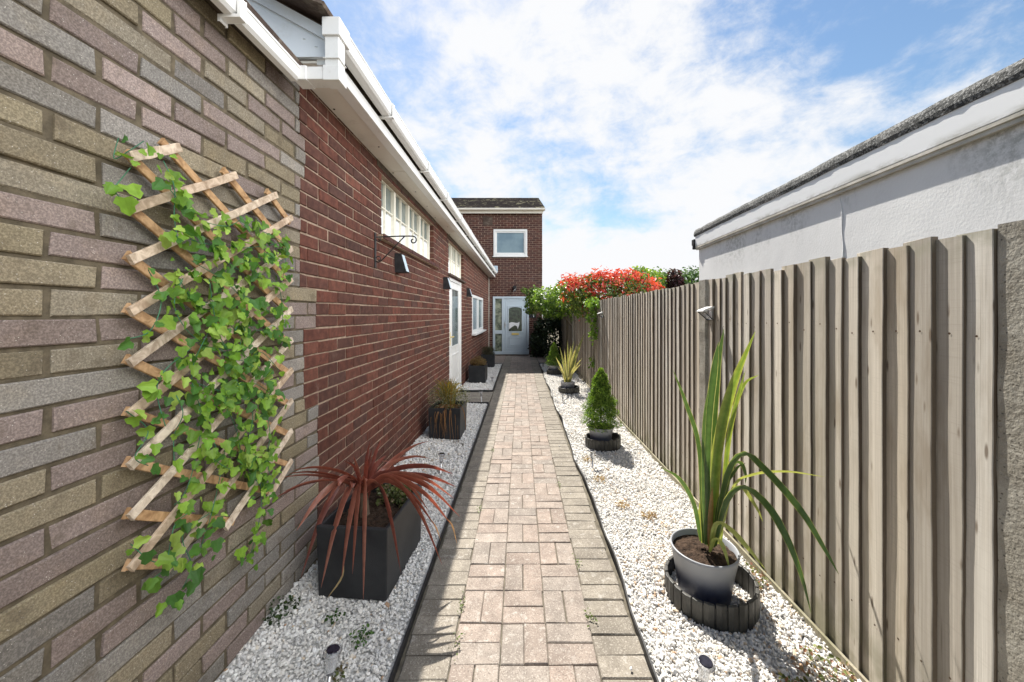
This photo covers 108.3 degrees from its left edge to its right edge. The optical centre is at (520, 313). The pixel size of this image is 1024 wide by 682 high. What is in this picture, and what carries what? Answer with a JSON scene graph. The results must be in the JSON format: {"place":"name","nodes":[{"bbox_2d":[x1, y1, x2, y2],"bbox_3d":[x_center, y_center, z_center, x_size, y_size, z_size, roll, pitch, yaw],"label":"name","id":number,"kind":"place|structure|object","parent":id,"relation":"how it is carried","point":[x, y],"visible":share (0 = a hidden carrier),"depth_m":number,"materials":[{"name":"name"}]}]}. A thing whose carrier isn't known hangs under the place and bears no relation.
{"place":"outdoors","nodes":[
{"label":"outdoors","id":0,"kind":"place"},
{"bbox_2d":[462,364,501,389],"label":"gravel","id":1,"kind":"structure","parent":0,"point":[494,373],"depth_m":7.58,"materials":[{"name":"white gravel"}]},
{"bbox_2d":[468,356,487,382],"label":"potted shrub","id":2,"kind":"object","parent":1,"relation":"on","point":[477,369],"visible":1,"depth_m":7.66,"materials":[{"name":"black plastic"}]},
{"bbox_2d":[480,345,495,366],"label":"potted shrub","id":3,"kind":"object","parent":1,"relation":"on","point":[488,356],"visible":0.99,"depth_m":9.89,"materials":[{"name":"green plant"}]},
{"bbox_2d":[349,355,653,681],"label":"path","id":4,"kind":"structure","parent":0,"point":[508,567],"depth_m":2.06,"materials":[{"name":"beige brick"}]},
{"bbox_2d":[448,631,464,654],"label":"weed","id":5,"kind":"object","parent":4,"relation":"on","point":[457,639],"visible":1,"depth_m":1.63,"materials":[{"name":"green plant"}]},
{"bbox_2d":[583,608,597,626],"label":"weed","id":6,"kind":"object","parent":4,"relation":"on","point":[588,616],"visible":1,"depth_m":1.75,"materials":[{"name":"green plant"}]},
{"bbox_2d":[323,0,1023,315],"label":"sky","id":7,"kind":"structure","parent":0,"point":[636,126],"materials":[{"name":"blue"}]},
{"bbox_2d":[692,58,1023,280],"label":"flat roofed garage","id":8,"kind":"structure","parent":0,"point":[952,165],"depth_m":2.02,"materials":[{"name":"paint"}]},
{"label":"ground","id":9,"kind":"structure","parent":0,"visible":0},
{"bbox_2d":[0,0,496,681],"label":"brick bungalow","id":10,"kind":"object","parent":9,"relation":"on","point":[290,104],"visible":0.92,"depth_m":1.30,"materials":[{"name":"brown brick"}]},
{"bbox_2d":[121,138,293,572],"bbox_3d":[-1.154,0.139,1.472,0.026,1.428,0.782,0,0,0],"label":"wooden trellis","id":11,"kind":"object","parent":10,"relation":"attached to","point":[135,311],"visible":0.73,"depth_m":1.28,"materials":[{"name":"brown wood"}]},
{"bbox_2d":[103,135,292,617],"bbox_3d":[-1.110,0.284,1.409,0.147,1.596,0.836,0,0,0],"label":"artificial ivy","id":12,"kind":"object","parent":11,"relation":"attached to","point":[230,367],"visible":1,"depth_m":1.32,"materials":[{"name":"plant"}]},
{"bbox_2d":[374,232,416,267],"bbox_3d":[-1.008,-0.512,2.990,0.341,0.285,0.028,0,0,0],"label":"hanging basket bracket","id":13,"kind":"object","parent":10,"relation":"attached to","point":[375,240],"visible":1,"depth_m":2.99,"materials":[{"name":"black metal"}]},
{"bbox_2d":[394,253,408,272],"bbox_3d":[-1.122,-0.475,3.500,0.113,0.178,0.090,0,0,0],"label":"wall light","id":14,"kind":"object","parent":10,"relation":"attached to","point":[400,264],"visible":1,"depth_m":3.46,"materials":[{"name":"black plastic"}]},
{"bbox_2d":[378,180,440,268],"bbox_3d":[-1.195,-0.920,4.117,0.152,0.600,2.134,0,0,0],"label":"window","id":15,"kind":"structure","parent":10,"relation":"in","point":[397,217],"depth_m":3.91,"materials":[{"name":"beige paint"}]},
{"bbox_2d":[443,277,451,288],"bbox_3d":[-1.107,-0.460,5.600,0.113,0.178,0.090,0,0,0],"label":"wall light","id":16,"kind":"object","parent":10,"relation":"attached to","point":[446,283],"visible":1,"depth_m":5.55,"materials":[{"name":"black plastic"}]},
{"bbox_2d":[449,277,461,394],"bbox_3d":[-1.179,0.420,6.625,0.129,2.060,1.190,0,0,0],"label":"door","id":17,"kind":"structure","parent":10,"relation":"in","point":[454,293],"depth_m":6.67,"materials":[{"name":"white plastic"}]},
{"bbox_2d":[448,244,465,282],"bbox_3d":[-1.180,-0.912,6.710,0.145,0.596,1.620,0,0,0],"label":"window","id":18,"kind":"structure","parent":10,"relation":"in","point":[454,258],"depth_m":6.91,"materials":[{"name":"beige paint"}]},
{"bbox_2d":[466,288,471,296],"bbox_3d":[-1.091,-0.450,7.900,0.113,0.178,0.090,0,0,0],"label":"wall light","id":19,"kind":"object","parent":10,"relation":"attached to","point":[469,293],"visible":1,"depth_m":7.86,"materials":[{"name":"black plastic"}]},
{"bbox_2d":[472,294,485,335],"bbox_3d":[-1.112,0.032,9.860,0.160,0.965,2.440,0,0,0],"label":"window","id":20,"kind":"structure","parent":10,"relation":"in","point":[477,302],"depth_m":9.68,"materials":[{"name":"white plastic"}]},
{"bbox_2d":[214,402,487,681],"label":"gravel","id":21,"kind":"structure","parent":9,"relation":"on","point":[298,641],"depth_m":1.72,"materials":[{"name":"white gravel"}]},
{"bbox_2d":[262,595,300,627],"bbox_3d":[-1.126,1.398,1.752,0.155,0.071,0.142,0,0,15],"label":"weed","id":22,"kind":"object","parent":21,"relation":"on","point":[278,616],"visible":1,"depth_m":1.75,"materials":[{"name":"green plant"}]},
{"bbox_2d":[323,643,342,681],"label":"solar stake light","id":23,"kind":"object","parent":21,"relation":"on","point":[331,653],"visible":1,"depth_m":1.36,"materials":[{"name":"metal"}]},
{"bbox_2d":[324,608,345,624],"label":"weed","id":24,"kind":"object","parent":21,"relation":"on","point":[334,615],"visible":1,"depth_m":1.71,"materials":[{"name":"green plant"}]},
{"bbox_2d":[332,664,346,681],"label":"weed","id":25,"kind":"object","parent":21,"relation":"on","point":[337,673],"visible":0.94,"depth_m":1.45,"materials":[{"name":"green plant"}]},
{"bbox_2d":[349,623,374,648],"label":"weed","id":26,"kind":"object","parent":21,"relation":"on","point":[365,633],"visible":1,"depth_m":1.63,"materials":[{"name":"green plant"}]},
{"bbox_2d":[277,440,459,600],"bbox_3d":[-0.706,1.097,2.066,0.816,0.686,0.785,0,0,5],"label":"potted cordyline","id":27,"kind":"object","parent":21,"relation":"on","point":[367,532],"visible":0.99,"depth_m":1.90,"materials":[{"name":"plant"}]},
{"bbox_2d":[438,452,444,472],"bbox_3d":[-0.714,1.362,3.322,0.066,0.216,0.066,4,0,0],"label":"solar stake light","id":28,"kind":"object","parent":21,"relation":"on","point":[441,456],"visible":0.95,"depth_m":3.31,"materials":[{"name":"metal"}]},
{"bbox_2d":[426,376,469,441],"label":"potted grass","id":29,"kind":"object","parent":21,"relation":"on","point":[447,416],"depth_m":4.24,"materials":[{"name":"plant"}]},
{"bbox_2d":[388,402,488,681],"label":"garden edging","id":30,"kind":"object","parent":9,"relation":"on","point":[403,644],"visible":0.66,"depth_m":1.98,"materials":[{"name":"black plastic"}]},
{"bbox_2d":[460,363,501,391],"bbox_3d":[-0.831,1.454,8.700,0.638,0.072,3.688,0,0,0],"label":"garden edging","id":31,"kind":"object","parent":9,"relation":"on","point":[485,390],"visible":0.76,"depth_m":6.87,"materials":[{"name":"black plastic"}]},
{"bbox_2d":[451,198,544,355],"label":"brick house","id":32,"kind":"structure","parent":9,"relation":"on","point":[507,232],"depth_m":13.00,"materials":[{"name":"brick"}]},
{"bbox_2d":[493,229,527,256],"bbox_3d":[-0.356,-2.470,13.003,1.246,0.980,0.115,0,0,0],"label":"window","id":33,"kind":"structure","parent":32,"relation":"in","point":[506,242],"depth_m":13.02,"materials":[{"name":"white plastic"}]},
{"bbox_2d":[493,296,528,353],"bbox_3d":[-0.337,0.415,13.025,1.268,2.030,0.090,0,0,0],"label":"door","id":34,"kind":"structure","parent":32,"relation":"in","point":[510,322],"depth_m":13.00,"materials":[{"name":"plastic"}]},
{"bbox_2d":[527,309,562,357],"bbox_3d":[0.887,0.675,12.247,1.013,1.994,1.501,0,0,-41],"label":"dark shrub","id":35,"kind":"object","parent":9,"relation":"on","point":[545,329],"visible":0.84,"depth_m":12.08,"materials":[{"name":"green plant"}]},
{"bbox_2d":[520,277,595,325],"bbox_3d":[1.234,0.255,9.351,1.411,2.392,4.113,0,0,-19],"label":"green shrub","id":36,"kind":"object","parent":9,"relation":"on","point":[550,304],"visible":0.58,"depth_m":9.89,"materials":[{"name":"green plant"}]},
{"bbox_2d":[539,363,658,681],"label":"garden edging","id":37,"kind":"object","parent":9,"relation":"on","point":[637,629],"visible":0.79,"depth_m":2.15,"materials":[{"name":"black plastic"}]},
{"bbox_2d":[557,265,664,322],"bbox_3d":[1.562,0.277,7.230,2.345,2.350,1.681,0,0,32],"label":"red shrub","id":38,"kind":"object","parent":9,"relation":"on","point":[614,281],"visible":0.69,"depth_m":6.87,"materials":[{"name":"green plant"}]},
{"bbox_2d":[623,265,666,290],"bbox_3d":[3.851,-0.377,11.312,1.716,2.164,1.248,0,0,-25],"label":"golden shrub","id":39,"kind":"object","parent":9,"relation":"on","point":[655,274],"visible":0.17,"depth_m":11.15,"materials":[{"name":"green plant"}]},
{"bbox_2d":[637,265,698,289],"bbox_3d":[5.143,-0.238,12.520,3.622,2.920,2.081,0,0,9],"label":"hedge","id":40,"kind":"object","parent":9,"relation":"on","point":[691,275],"visible":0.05,"depth_m":12.20,"materials":[{"name":"green plant"}]},
{"bbox_2d":[665,268,684,288],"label":"purple shrub","id":41,"kind":"object","parent":9,"relation":"on","point":[674,279],"visible":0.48,"depth_m":11.35,"materials":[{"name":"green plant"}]},
{"bbox_2d":[540,363,861,681],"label":"gravel","id":42,"kind":"structure","parent":9,"relation":"on","point":[638,479],"depth_m":1.94,"materials":[{"name":"white gravel"}]},
{"bbox_2d":[546,343,561,370],"bbox_3d":[0.790,1.057,8.839,0.429,0.762,0.435,0,0,0],"label":"potted conifer","id":43,"kind":"object","parent":42,"relation":"on","point":[554,356],"visible":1,"depth_m":8.77,"materials":[{"name":"plant"}]},
{"bbox_2d":[547,368,561,374],"bbox_3d":[0.817,1.380,8.830,0.383,0.129,0.386,0,0,0],"label":"planter ring","id":44,"kind":"object","parent":42,"relation":"on","point":[553,372],"visible":0.62,"depth_m":8.66,"materials":[{"name":"plastic"}]},
{"bbox_2d":[558,385,579,394],"bbox_3d":[0.882,1.381,6.740,0.383,0.129,0.386,0,0,0],"label":"planter ring","id":45,"kind":"object","parent":42,"relation":"on","point":[575,389],"visible":0.73,"depth_m":6.58,"materials":[{"name":"plastic"}]},
{"bbox_2d":[556,335,583,388],"bbox_3d":[0.905,0.896,6.691,0.491,1.083,0.491,0,0,14],"label":"potted flax","id":46,"kind":"object","parent":42,"relation":"on","point":[570,368],"visible":0.95,"depth_m":6.72,"materials":[{"name":"plant"}]},
{"bbox_2d":[589,449,595,467],"bbox_3d":[0.670,1.372,3.450,0.066,0.196,0.066,0,0,0],"label":"solar stake light","id":47,"kind":"object","parent":42,"relation":"on","point":[592,452],"visible":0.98,"depth_m":3.44,"materials":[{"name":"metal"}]},
{"bbox_2d":[593,475,606,483],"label":"weed","id":48,"kind":"object","parent":42,"relation":"on","point":[597,476],"visible":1,"depth_m":3.18,"materials":[{"name":"yellow plant"}]},
{"bbox_2d":[579,367,622,442],"bbox_3d":[0.885,1.011,4.050,0.481,0.855,0.491,0,0,0],"label":"potted conifer","id":49,"kind":"object","parent":42,"relation":"on","point":[600,399],"visible":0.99,"depth_m":3.96,"materials":[{"name":"plant"}]},
{"bbox_2d":[585,432,620,451],"bbox_3d":[0.897,1.381,4.030,0.379,0.128,0.382,0,0,0],"label":"planter ring","id":50,"kind":"object","parent":42,"relation":"on","point":[614,444],"visible":0.74,"depth_m":3.88,"materials":[{"name":"plastic"}]},
{"bbox_2d":[615,500,629,508],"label":"weed","id":51,"kind":"object","parent":42,"relation":"on","point":[619,503],"visible":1,"depth_m":2.74,"materials":[{"name":"brown plant"}]},
{"bbox_2d":[640,511,656,519],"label":"weed","id":52,"kind":"object","parent":42,"relation":"on","point":[648,512],"visible":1,"depth_m":2.60,"materials":[{"name":"brown plant"}]},
{"bbox_2d":[696,653,715,681],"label":"solar stake light","id":53,"kind":"object","parent":42,"relation":"on","point":[706,665],"visible":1,"depth_m":1.32,"materials":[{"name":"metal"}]},
{"bbox_2d":[664,555,759,633],"bbox_3d":[0.962,1.382,1.880,0.427,0.127,0.430,0,0,0],"label":"planter ring","id":54,"kind":"object","parent":42,"relation":"on","point":[744,617],"visible":0.62,"depth_m":1.71,"materials":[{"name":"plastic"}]},
{"bbox_2d":[662,330,838,611],"bbox_3d":[1.097,0.759,1.824,0.679,1.358,0.439,0,0,35],"label":"potted flax","id":55,"kind":"object","parent":42,"relation":"on","point":[706,554],"visible":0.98,"depth_m":1.86,"materials":[{"name":"plant"}]},
{"bbox_2d":[742,562,770,588],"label":"weed","id":56,"kind":"object","parent":42,"relation":"on","point":[760,575],"visible":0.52,"depth_m":1.97,"materials":[{"name":"brown plant"}]},
{"bbox_2d":[778,672,811,681],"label":"weed","id":57,"kind":"object","parent":42,"relation":"on","point":[783,676],"visible":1,"depth_m":1.43,"materials":[{"name":"green plant"}]},
{"bbox_2d":[790,644,856,681],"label":"weed","id":58,"kind":"object","parent":42,"relation":"on","point":[834,678],"visible":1,"depth_m":1.48,"materials":[{"name":"brown plant"}]},
{"bbox_2d":[559,220,1023,681],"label":"closeboard fence","id":59,"kind":"object","parent":9,"relation":"on","point":[883,393],"visible":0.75,"depth_m":1.41,"materials":[{"name":"wood"}]},
{"bbox_2d":[582,296,599,367],"bbox_3d":[1.288,0.351,6.643,0.354,1.323,1.075,0,0,0],"label":"hanging vine","id":60,"kind":"object","parent":59,"relation":"attached to","point":[591,302],"visible":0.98,"depth_m":6.46,"materials":[{"name":"green plant"}]},
{"bbox_2d":[696,306,713,319],"bbox_3d":[1.296,-0.003,2.600,0.087,0.100,0.097,0,0,0],"label":"fence light","id":61,"kind":"object","parent":59,"relation":"attached to","point":[707,313],"visible":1,"depth_m":2.56,"materials":[{"name":"white plastic"}]}
]}

